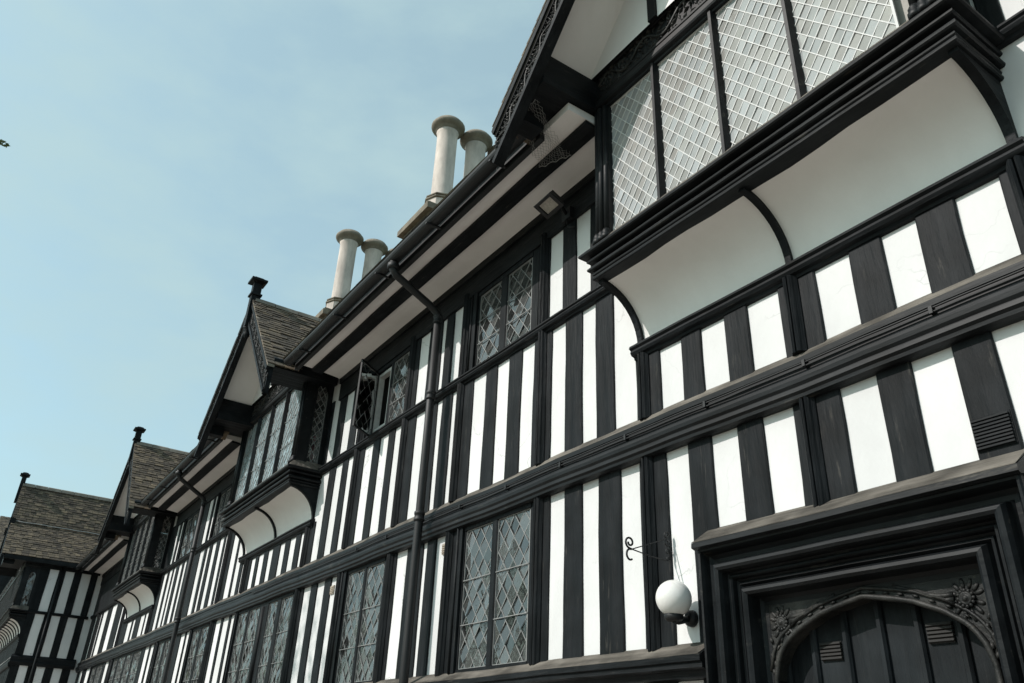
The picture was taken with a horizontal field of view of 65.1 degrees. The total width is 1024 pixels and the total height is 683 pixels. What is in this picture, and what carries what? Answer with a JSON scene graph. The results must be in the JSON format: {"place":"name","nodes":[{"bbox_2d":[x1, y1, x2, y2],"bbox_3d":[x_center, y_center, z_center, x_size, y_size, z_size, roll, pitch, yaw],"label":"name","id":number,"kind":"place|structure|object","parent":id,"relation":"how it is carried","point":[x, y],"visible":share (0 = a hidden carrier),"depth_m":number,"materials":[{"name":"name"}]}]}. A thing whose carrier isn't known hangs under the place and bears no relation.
{"place":"outdoors","nodes":[
{"label":"outdoors","id":0,"kind":"place"},
{"bbox_2d":[0,139,9,147],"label":"leafy tree","id":1,"kind":"object","parent":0,"point":[5,144],"visible":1,"depth_m":8.01,"materials":[{"name":"green plant"}]},
{"bbox_2d":[0,0,544,533],"label":"sky","id":2,"kind":"structure","parent":0,"point":[162,157],"materials":[{"name":"blue"}]},
{"label":"pavement","id":3,"kind":"structure","parent":0,"visible":0},
{"bbox_2d":[0,472,112,682],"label":"timber framed wing","id":4,"kind":"structure","parent":3,"relation":"on","point":[49,596],"depth_m":19.87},
{"bbox_2d":[0,562,41,653],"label":"oriel window","id":5,"kind":"structure","parent":4,"relation":"in","point":[13,614],"depth_m":19.68,"materials":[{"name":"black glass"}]},
{"bbox_2d":[75,0,1023,682],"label":"timber framed house","id":6,"kind":"structure","parent":3,"relation":"on","point":[747,332],"depth_m":4.59,"materials":[{"name":"wood"}]},
{"bbox_2d":[87,663,103,682],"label":"window","id":7,"kind":"structure","parent":6,"relation":"in","point":[95,672],"depth_m":17.29,"materials":[{"name":"grey glass"}]},
{"bbox_2d":[106,649,142,682],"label":"window","id":8,"kind":"structure","parent":6,"relation":"in","point":[123,669],"depth_m":14.91,"materials":[{"name":"grey glass"}]},
{"bbox_2d":[111,514,175,623],"bbox_3d":[-6.833,4.359,15.817,1.321,2.145,2.654,19,-32,-29],"label":"oriel window","id":9,"kind":"structure","parent":6,"relation":"in","point":[136,591],"depth_m":15.21,"materials":[{"name":"clear glass"}]},
{"bbox_2d":[147,638,170,682],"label":"window","id":10,"kind":"structure","parent":6,"relation":"in","point":[158,663],"depth_m":12.81,"materials":[{"name":"grey glass"}]},
{"bbox_2d":[175,510,199,560],"bbox_3d":[-5.479,3.322,13.656,0.097,0.756,0.893,21,-33,-31],"label":"window","id":11,"kind":"structure","parent":6,"relation":"in","point":[189,527],"depth_m":13.74,"materials":[{"name":"grey glass"}]},
{"bbox_2d":[179,623,209,682],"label":"window","id":12,"kind":"structure","parent":6,"relation":"in","point":[195,647],"depth_m":11.26,"materials":[{"name":"grey glass"}]},
{"bbox_2d":[209,485,231,538],"bbox_3d":[-4.398,2.617,12.228,0.097,0.756,0.642,21,-33,-31],"label":"window","id":13,"kind":"structure","parent":6,"relation":"in","point":[223,497],"depth_m":12.33,"materials":[{"name":"grey glass"}]},
{"bbox_2d":[222,591,294,682],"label":"window","id":14,"kind":"structure","parent":6,"relation":"in","point":[259,633],"depth_m":9.08,"materials":[{"name":"grey glass"}]},
{"bbox_2d":[219,381,334,564],"bbox_3d":[-2.608,1.603,10.232,1.321,2.145,2.607,19,-32,-29],"label":"oriel window","id":15,"kind":"structure","parent":6,"relation":"in","point":[273,498],"depth_m":9.66,"materials":[{"name":"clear glass"}]},
{"bbox_2d":[327,557,386,682],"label":"window","id":16,"kind":"structure","parent":6,"relation":"in","point":[355,637],"depth_m":7.12,"materials":[{"name":"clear glass"}]},
{"bbox_2d":[352,347,409,437],"bbox_3d":[-1.017,0.584,8.085,1.054,0.756,0.911,19,-32,-29],"label":"window","id":17,"kind":"structure","parent":6,"relation":"in","point":[381,400],"depth_m":8.10,"materials":[{"name":"black glass"}]},
{"bbox_2d":[447,502,533,673],"bbox_3d":[0.172,1.782,5.584,0.798,1.041,1.001,19,-32,-29],"label":"window","id":18,"kind":"structure","parent":6,"relation":"in","point":[490,622],"depth_m":5.50,"materials":[{"name":"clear glass"}]},
{"bbox_2d":[466,247,539,371],"bbox_3d":[0.228,-0.122,6.641,0.798,0.756,0.971,19,-32,-29],"label":"window","id":19,"kind":"structure","parent":6,"relation":"in","point":[506,309],"depth_m":6.66,"materials":[{"name":"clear glass"}]},
{"bbox_2d":[526,99,570,166],"bbox_3d":[0.186,-1.446,5.607,0.278,0.163,0.494,-15,-32,29],"label":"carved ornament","id":20,"kind":"object","parent":6,"relation":"on","point":[545,142],"visible":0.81,"depth_m":5.63,"materials":[{"name":"black wood"}]},
{"bbox_2d":[534,190,573,227],"bbox_3d":[0.331,-0.970,5.870,0.304,0.224,0.210,19,-32,-29],"label":"floodlight","id":21,"kind":"object","parent":6,"relation":"attached to","point":[549,204],"visible":1,"depth_m":5.84,"materials":[{"name":"black metal"}]},
{"bbox_2d":[625,531,672,561],"bbox_3d":[0.692,1.034,4.063,0.316,0.190,0.016,19,-32,-29],"label":"scroll bracket","id":22,"kind":"object","parent":6,"relation":"attached to","point":[669,552],"visible":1,"depth_m":4.07,"materials":[{"name":"black metal"}]},
{"bbox_2d":[656,580,697,626],"bbox_3d":[0.797,1.261,3.876,0.214,0.205,0.173,19,-32,-29],"label":"globe lamp","id":23,"kind":"object","parent":6,"relation":"attached to","point":[674,600],"visible":1,"depth_m":3.82,"materials":[{"name":"white glass"}]},
{"bbox_2d":[578,0,1023,360],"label":"oriel window","id":24,"kind":"structure","parent":6,"relation":"in","point":[742,147],"depth_m":4.07,"materials":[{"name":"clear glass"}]},
{"bbox_2d":[691,449,1023,682],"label":"doorway","id":25,"kind":"structure","parent":6,"relation":"in","point":[920,579],"depth_m":3.18,"materials":[{"name":"black wood"}]},
{"label":"ground","id":26,"kind":"structure","parent":0,"visible":0},
{"bbox_2d":[0,516,11,594],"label":"slated roof house","id":27,"kind":"structure","parent":26,"relation":"on","point":[4,523],"depth_m":33.04,"materials":[{"name":"stone"}]}
]}

